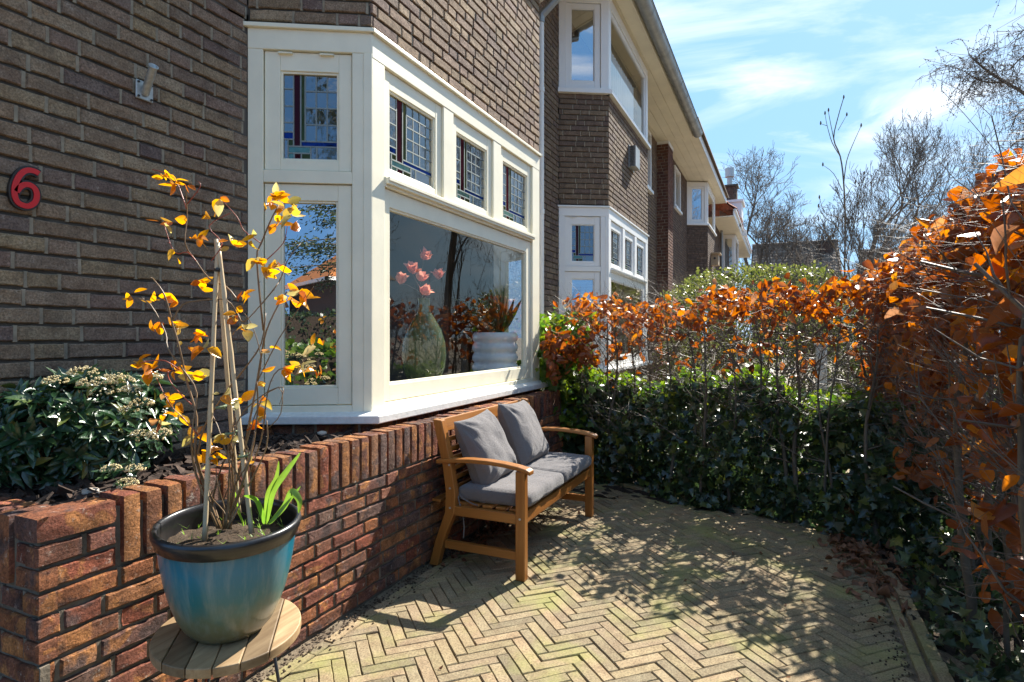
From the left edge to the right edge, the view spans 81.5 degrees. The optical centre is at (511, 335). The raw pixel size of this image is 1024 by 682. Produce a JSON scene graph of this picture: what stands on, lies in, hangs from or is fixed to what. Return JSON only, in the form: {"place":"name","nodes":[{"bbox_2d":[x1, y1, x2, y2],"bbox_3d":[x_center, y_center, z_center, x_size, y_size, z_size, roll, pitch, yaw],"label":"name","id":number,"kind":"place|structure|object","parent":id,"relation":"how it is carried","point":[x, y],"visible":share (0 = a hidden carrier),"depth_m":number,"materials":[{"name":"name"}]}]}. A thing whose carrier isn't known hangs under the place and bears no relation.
{"place":"outdoors","nodes":[
{"label":"outdoors","id":0,"kind":"place"},
{"bbox_2d":[244,481,978,681],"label":"patio","id":1,"kind":"structure","parent":0,"point":[562,608],"depth_m":2.67,"materials":[{"name":"brick"}]},
{"bbox_2d":[149,598,300,681],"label":"stool","id":2,"kind":"object","parent":1,"relation":"on","point":[175,650],"visible":0.67,"depth_m":1.62,"materials":[{"name":"brown wood"}]},
{"bbox_2d":[149,498,301,644],"bbox_3d":[-0.814,0.684,1.710,0.394,0.336,0.394,0,0,24],"label":"flower pot","id":3,"kind":"object","parent":2,"relation":"on","point":[229,590],"visible":0.92,"depth_m":1.59,"materials":[{"name":"teal ceramic"}]},
{"bbox_2d":[201,242,219,540],"bbox_3d":[-0.860,0.153,1.699,0.016,0.848,0.074,0,0,8],"label":"bamboo cane","id":4,"kind":"object","parent":3,"relation":"in","point":[207,475],"visible":0.96,"depth_m":1.69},
{"bbox_2d":[215,404,226,408],"bbox_3d":[-0.833,0.205,1.700,0.029,0.017,0.034,0,0,24],"label":"plant tie","id":5,"kind":"object","parent":4,"relation":"attached to","point":[224,406],"visible":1,"depth_m":1.69,"materials":[{"name":"green plastic"}]},
{"bbox_2d":[123,169,324,529],"bbox_3d":[-0.862,0.048,1.741,0.642,1.068,0.254,0,0,6],"label":"potted plant","id":6,"kind":"object","parent":3,"relation":"in","point":[270,271],"visible":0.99,"depth_m":1.72,"materials":[{"name":"yellow plant"}]},
{"bbox_2d":[214,239,240,513],"bbox_3d":[-0.849,0.130,1.776,0.017,0.826,0.092,0,0,24],"label":"bamboo cane","id":7,"kind":"object","parent":3,"relation":"in","point":[226,363],"visible":0.6,"depth_m":1.77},
{"bbox_2d":[176,511,282,543],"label":"weeds","id":8,"kind":"object","parent":3,"relation":"on","point":[244,538],"visible":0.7,"depth_m":1.75,"materials":[{"name":"green plant"}]},
{"bbox_2d":[218,246,254,533],"bbox_3d":[-0.796,0.151,1.710,0.134,0.826,0.016,0,0,20],"label":"bamboo cane","id":9,"kind":"object","parent":3,"relation":"in","point":[237,411],"visible":0.92,"depth_m":1.71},
{"bbox_2d":[237,452,249,457],"bbox_3d":[-0.768,0.345,1.700,0.032,0.017,0.038,0,0,24],"label":"plant tie","id":10,"kind":"object","parent":9,"relation":"attached to","point":[242,456],"visible":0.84,"depth_m":1.69,"materials":[{"name":"green plastic"}]},
{"bbox_2d":[235,452,301,525],"bbox_3d":[-0.704,0.449,1.704,0.202,0.221,0.077,0,0,5],"label":"tulip plant","id":11,"kind":"object","parent":3,"relation":"in","point":[273,487],"visible":0.85,"depth_m":1.72,"materials":[{"name":"green plant"}]},
{"bbox_2d":[430,398,597,581],"bbox_3d":[0.068,0.853,3.675,0.603,0.795,1.236,0,0,24],"label":"garden bench","id":12,"kind":"object","parent":1,"relation":"on","point":[521,514],"visible":0.69,"depth_m":3.19,"materials":[{"name":"brown wood"}]},
{"bbox_2d":[458,469,563,537],"bbox_3d":[0.003,0.947,3.380,0.435,0.287,0.595,0,0,24],"label":"seat cushion","id":13,"kind":"object","parent":12,"relation":"on","point":[501,490],"visible":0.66,"depth_m":3.20,"materials":[{"name":"grey fabric"}]},
{"bbox_2d":[454,409,516,484],"bbox_3d":[-0.146,0.647,3.426,0.265,0.396,0.433,0,0,24],"label":"pillow","id":14,"kind":"object","parent":13,"relation":"on","point":[482,435],"visible":0.87,"depth_m":3.29,"materials":[{"name":"grey fabric"}]},
{"bbox_2d":[525,452,590,482],"bbox_3d":[0.240,0.853,3.905,0.434,0.102,0.563,0,0,24],"label":"seat cushion","id":15,"kind":"object","parent":12,"relation":"on","point":[567,466],"visible":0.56,"depth_m":3.79,"materials":[{"name":"grey fabric"}]},
{"bbox_2d":[497,400,548,465],"bbox_3d":[0.084,0.638,3.932,0.266,0.412,0.444,0,0,24],"label":"pillow","id":16,"kind":"object","parent":15,"relation":"on","point":[523,431],"visible":0.94,"depth_m":3.78,"materials":[{"name":"grey fabric"}]},
{"bbox_2d":[250,521,914,681],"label":"gravel crumbs","id":17,"kind":"object","parent":1,"relation":"on","point":[258,674],"visible":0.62,"depth_m":2.54,"materials":[{"name":"gravel"}]},
{"bbox_2d":[439,510,832,680],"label":"fallen leaves","id":18,"kind":"object","parent":1,"relation":"on","point":[737,678],"visible":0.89,"depth_m":3.31,"materials":[{"name":"brown plant"}]},
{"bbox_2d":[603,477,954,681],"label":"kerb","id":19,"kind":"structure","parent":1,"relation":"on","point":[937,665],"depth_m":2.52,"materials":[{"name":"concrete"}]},
{"bbox_2d":[811,507,941,626],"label":"fallen leaves","id":20,"kind":"object","parent":1,"relation":"on","point":[857,550],"visible":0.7,"depth_m":3.19,"materials":[{"name":"brown plant"}]},
{"bbox_2d":[544,0,702,426],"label":"brick house","id":21,"kind":"structure","parent":0,"point":[618,105],"depth_m":7.61,"materials":[{"name":"brown brick"}]},
{"bbox_2d":[558,0,647,140],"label":"window frame","id":22,"kind":"structure","parent":21,"relation":"in","point":[607,7],"depth_m":7.36,"materials":[{"name":"white paint"}]},
{"bbox_2d":[558,205,649,367],"bbox_3d":[1.428,-0.599,8.549,0.624,2.005,3.033,0,0,24],"label":"window frame","id":23,"kind":"structure","parent":21,"relation":"in","point":[607,214],"depth_m":7.35,"materials":[{"name":"white paint"}]},
{"bbox_2d":[647,129,653,194],"bbox_3d":[2.694,-3.570,11.983,0.150,1.260,0.950,0,0,24],"label":"drainpipe","id":24,"kind":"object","parent":21,"relation":"in","point":[650,191],"depth_m":12.30,"materials":[{"name":"white paint"}]},
{"bbox_2d":[563,471,854,520],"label":"hedge soil","id":25,"kind":"structure","parent":0,"point":[618,488],"depth_m":4.65,"materials":[{"name":"brown soil"}]},
{"bbox_2d":[539,247,977,549],"bbox_3d":[1.479,0.300,4.639,4.171,1.950,1.623,0,0,45],"label":"beech hedge","id":26,"kind":"object","parent":25,"relation":"on","point":[736,306],"visible":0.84,"depth_m":4.26,"materials":[{"name":"orange plant"}]},
{"bbox_2d":[561,379,984,515],"bbox_3d":[1.862,0.858,4.974,3.474,0.980,0.794,0,0,24],"label":"ivy","id":27,"kind":"object","parent":25,"relation":"on","point":[570,448],"visible":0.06,"depth_m":5.09,"materials":[{"name":"green plant"}]},
{"bbox_2d":[561,358,1022,568],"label":"ivy","id":28,"kind":"object","parent":25,"relation":"on","point":[881,499],"visible":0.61,"depth_m":4.11,"materials":[{"name":"green plant"}]},
{"bbox_2d":[588,363,992,424],"bbox_3d":[1.719,0.386,4.671,0.848,0.427,3.688,0,0,-45],"label":"ivy","id":29,"kind":"object","parent":28,"relation":"on","point":[843,398],"visible":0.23,"depth_m":4.35,"materials":[{"name":"green plant"}]},
{"bbox_2d":[730,350,858,428],"bbox_3d":[3.599,0.723,7.701,1.758,1.050,0.578,0,0,24],"label":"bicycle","id":30,"kind":"object","parent":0,"point":[807,377],"visible":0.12,"depth_m":7.59,"materials":[{"name":"black metal"}]},
{"bbox_2d":[656,338,985,422],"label":"ground","id":31,"kind":"structure","parent":0,"point":[787,370],"depth_m":21.48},
{"bbox_2d":[0,0,559,479],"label":"brick house","id":32,"kind":"structure","parent":31,"relation":"on","point":[384,140],"depth_m":3.07,"materials":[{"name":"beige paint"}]},
{"bbox_2d":[6,166,40,210],"bbox_3d":[-1.755,-0.532,2.139,0.018,0.164,0.102,0,0,24],"label":"house number","id":33,"kind":"object","parent":32,"relation":"attached to","point":[17,185],"visible":1,"depth_m":2.13,"materials":[{"name":"red metal"}]},
{"bbox_2d":[135,63,158,102],"bbox_3d":[-1.528,-1.073,2.517,0.120,0.134,0.083,0,0,24],"label":"flagpole holder","id":34,"kind":"object","parent":32,"relation":"attached to","point":[144,90],"visible":1,"depth_m":2.51,"materials":[{"name":"white metal"}]},
{"bbox_2d":[243,21,542,412],"bbox_3d":[-0.502,-0.599,4.295,0.624,2.005,3.033,0,0,24],"label":"window frame","id":35,"kind":"structure","parent":32,"relation":"in","point":[372,53],"depth_m":3.10,"materials":[{"name":"beige paint"}]},
{"bbox_2d":[401,298,445,378],"bbox_3d":[-0.582,0.034,3.932,0.294,0.560,0.294,0,0,24],"label":"glass vase","id":36,"kind":"object","parent":32,"relation":"on","point":[423,354],"visible":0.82,"depth_m":3.83,"materials":[{"name":"green glass"}]},
{"bbox_2d":[396,246,445,297],"bbox_3d":[-0.556,-0.163,3.717,0.167,0.793,0.514,0,0,14],"label":"magnolia branch","id":37,"kind":"object","parent":36,"relation":"in","point":[412,269],"visible":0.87,"depth_m":3.69,"materials":[{"name":"pink plant"}]},
{"bbox_2d":[452,284,520,371],"bbox_3d":[-0.237,-0.066,5.037,0.619,0.760,0.498,0,0,-45],"label":"ribbed planter","id":38,"kind":"object","parent":32,"relation":"on","point":[495,347],"visible":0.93,"depth_m":4.92,"materials":[{"name":"white ceramic"}]},
{"bbox_2d":[514,306,604,440],"bbox_3d":[0.456,0.343,5.429,0.874,1.253,0.907,0,0,24],"label":"ivy","id":39,"kind":"object","parent":32,"relation":"attached to","point":[563,386],"visible":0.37,"depth_m":5.27,"materials":[{"name":"green plant"}]},
{"bbox_2d":[0,389,562,681],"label":"planter wall","id":40,"kind":"structure","parent":31,"relation":"on","point":[82,596],"depth_m":1.94,"materials":[{"name":"brick"}]},
{"bbox_2d":[0,430,351,505],"bbox_3d":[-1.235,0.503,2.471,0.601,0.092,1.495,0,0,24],"label":"bark mulch","id":41,"kind":"object","parent":40,"relation":"in","point":[162,466],"visible":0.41,"depth_m":2.19,"materials":[{"name":"brown wood"}]},
{"bbox_2d":[81,488,99,493],"bbox_3d":[-1.364,0.505,1.913,0.049,0.028,0.068,0,0,24],"label":"stone","id":42,"kind":"object","parent":41,"relation":"on","point":[84,491],"visible":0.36,"depth_m":1.90,"materials":[{"name":"grey stone"}]},
{"bbox_2d":[0,363,183,489],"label":"viburnum shrub","id":43,"kind":"object","parent":41,"relation":"on","point":[82,429],"visible":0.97,"depth_m":1.94,"materials":[{"name":"green plant"}]},
{"bbox_2d":[317,431,326,435],"bbox_3d":[-0.942,0.485,2.946,0.048,0.025,0.044,0,0,-34],"label":"stone","id":44,"kind":"object","parent":41,"relation":"on","point":[320,433],"visible":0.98,"depth_m":2.93,"materials":[{"name":"grey stone"}]},
{"bbox_2d":[420,498,541,567],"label":"fallen leaves","id":45,"kind":"object","parent":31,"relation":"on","point":[501,526],"visible":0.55,"depth_m":3.67,"materials":[{"name":"brown plant"}]},
{"bbox_2d":[656,117,728,382],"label":"brick house","id":46,"kind":"structure","parent":31,"relation":"on","point":[688,173],"depth_m":15.89,"materials":[{"name":"brown brick"}]},
{"bbox_2d":[674,165,682,214],"bbox_3d":[4.316,-3.795,15.557,0.150,1.110,1.000,0,0,24],"label":"window frame","id":47,"kind":"structure","parent":46,"relation":"in","point":[677,175],"depth_m":15.90,"materials":[{"name":"white paint"}]},
{"bbox_2d":[687,182,714,230],"bbox_3d":[5.860,-3.850,18.330,0.578,1.200,2.724,0,0,24],"label":"window frame","id":48,"kind":"structure","parent":46,"relation":"in","point":[706,186],"depth_m":17.25,"materials":[{"name":"white paint"}]},
{"bbox_2d":[711,252,721,265],"bbox_3d":[6.240,-2.321,18.137,0.265,0.370,0.560,0,0,24],"label":"nest box","id":49,"kind":"object","parent":46,"relation":"attached to","point":[715,258],"visible":1,"depth_m":17.97,"materials":[{"name":"brown wood"}]},
{"bbox_2d":[692,167,751,368],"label":"brick house","id":50,"kind":"structure","parent":31,"relation":"on","point":[732,245],"depth_m":22.91,"materials":[{"name":"brick"}]},
{"bbox_2d":[723,234,738,273],"bbox_3d":[9.073,-3.230,24.544,0.520,1.600,2.000,0,0,24],"label":"window frame","id":51,"kind":"structure","parent":50,"relation":"in","point":[734,238],"depth_m":23.68,"materials":[{"name":"white paint"}]},
{"bbox_2d":[649,256,884,404],"bbox_3d":[4.236,0.023,9.947,3.556,2.473,2.874,0,0,24],"label":"privet hedge","id":52,"kind":"object","parent":31,"relation":"on","point":[783,269],"visible":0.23,"depth_m":9.40,"materials":[{"name":"green plant"}]},
{"bbox_2d":[721,142,844,287],"bbox_3d":[15.636,-5.236,37.235,6.631,13.200,7.908,0,0,-27],"label":"bare tree","id":53,"kind":"object","parent":31,"relation":"on","point":[767,237],"visible":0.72,"depth_m":36.42,"materials":[{"name":"brown plant"}]},
{"bbox_2d":[751,235,842,356],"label":"tiled house","id":54,"kind":"structure","parent":31,"relation":"on","point":[827,248],"depth_m":37.88,"materials":[{"name":"brown tile"}]},
{"bbox_2d":[757,205,863,265],"bbox_3d":[19.388,-3.648,39.087,6.224,10.066,4.632,0,0,24],"label":"bare tree","id":55,"kind":"object","parent":31,"relation":"on","point":[819,238],"visible":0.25,"depth_m":38.45,"materials":[{"name":"brown plant"}]},
{"bbox_2d":[820,157,910,389],"bbox_3d":[7.575,-1.240,12.991,2.600,5.190,2.147,0,0,-36],"label":"bare tree","id":56,"kind":"object","parent":31,"relation":"on","point":[851,216],"visible":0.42,"depth_m":13.24,"materials":[{"name":"brown plant"}]},
{"bbox_2d":[855,236,913,348],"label":"tiled house","id":57,"kind":"structure","parent":31,"relation":"on","point":[868,257],"depth_m":29.02,"materials":[{"name":"brown tile"}]},
{"bbox_2d":[820,156,950,261],"bbox_3d":[10.549,-1.575,14.797,3.944,5.852,3.638,0,0,-12],"label":"bare tree","id":58,"kind":"object","parent":31,"relation":"on","point":[908,216],"visible":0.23,"depth_m":14.99,"materials":[{"name":"brown plant"}]},
{"bbox_2d":[841,108,1008,276],"bbox_3d":[14.795,-3.399,21.592,7.240,9.624,4.557,0,0,-14],"label":"bare tree","id":59,"kind":"object","parent":31,"relation":"on","point":[919,151],"visible":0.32,"depth_m":20.90,"materials":[{"name":"brown plant"}]},
{"bbox_2d":[858,109,1001,375],"bbox_3d":[13.442,-2.968,18.498,4.277,8.769,4.595,0,0,42],"label":"bare tree","id":60,"kind":"object","parent":31,"relation":"on","point":[940,177],"visible":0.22,"depth_m":19.42,"materials":[{"name":"brown plant"}]},
{"bbox_2d":[913,0,1023,184],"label":"birch tree","id":61,"kind":"object","parent":31,"relation":"on","point":[977,76],"visible":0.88,"depth_m":12.98,"materials":[{"name":"brown plant"}]},
{"bbox_2d":[653,0,1023,337],"label":"sky","id":62,"kind":"structure","parent":0,"point":[758,74],"materials":[{"name":"blue"}]},
{"bbox_2d":[869,493,1023,681],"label":"border soil","id":63,"kind":"structure","parent":0,"point":[969,651],"depth_m":2.62,"materials":[{"name":"brown soil"}]},
{"bbox_2d":[791,42,1023,671],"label":"beech hedge","id":64,"kind":"object","parent":63,"relation":"on","point":[970,247],"visible":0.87,"depth_m":2.27,"materials":[{"name":"orange plant"}]},
{"bbox_2d":[877,502,1023,681],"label":"ivy","id":65,"kind":"object","parent":63,"relation":"on","point":[980,636],"visible":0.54,"depth_m":2.56,"materials":[{"name":"green plant"}]},
{"bbox_2d":[963,429,1023,570],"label":"ivy","id":66,"kind":"object","parent":63,"relation":"on","point":[994,540],"depth_m":3.58,"materials":[{"name":"green plant"}]},
{"label":"path","id":67,"kind":"structure","parent":0,"visible":0},
{"bbox_2d":[739,95,864,385],"bbox_3d":[3.540,-1.134,7.144,1.601,3.623,0.250,0,0,-9],"label":"sapling","id":68,"kind":"object","parent":67,"relation":"on","point":[844,223],"visible":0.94,"depth_m":7.19,"materials":[{"name":"brown plant"}]},
{"bbox_2d":[814,344,827,389],"bbox_3d":[3.704,0.675,7.118,0.150,1.150,0.145,0,0,24],"label":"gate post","id":69,"kind":"object","parent":67,"relation":"on","point":[823,381],"visible":0.23,"depth_m":7.06,"materials":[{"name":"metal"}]}
]}

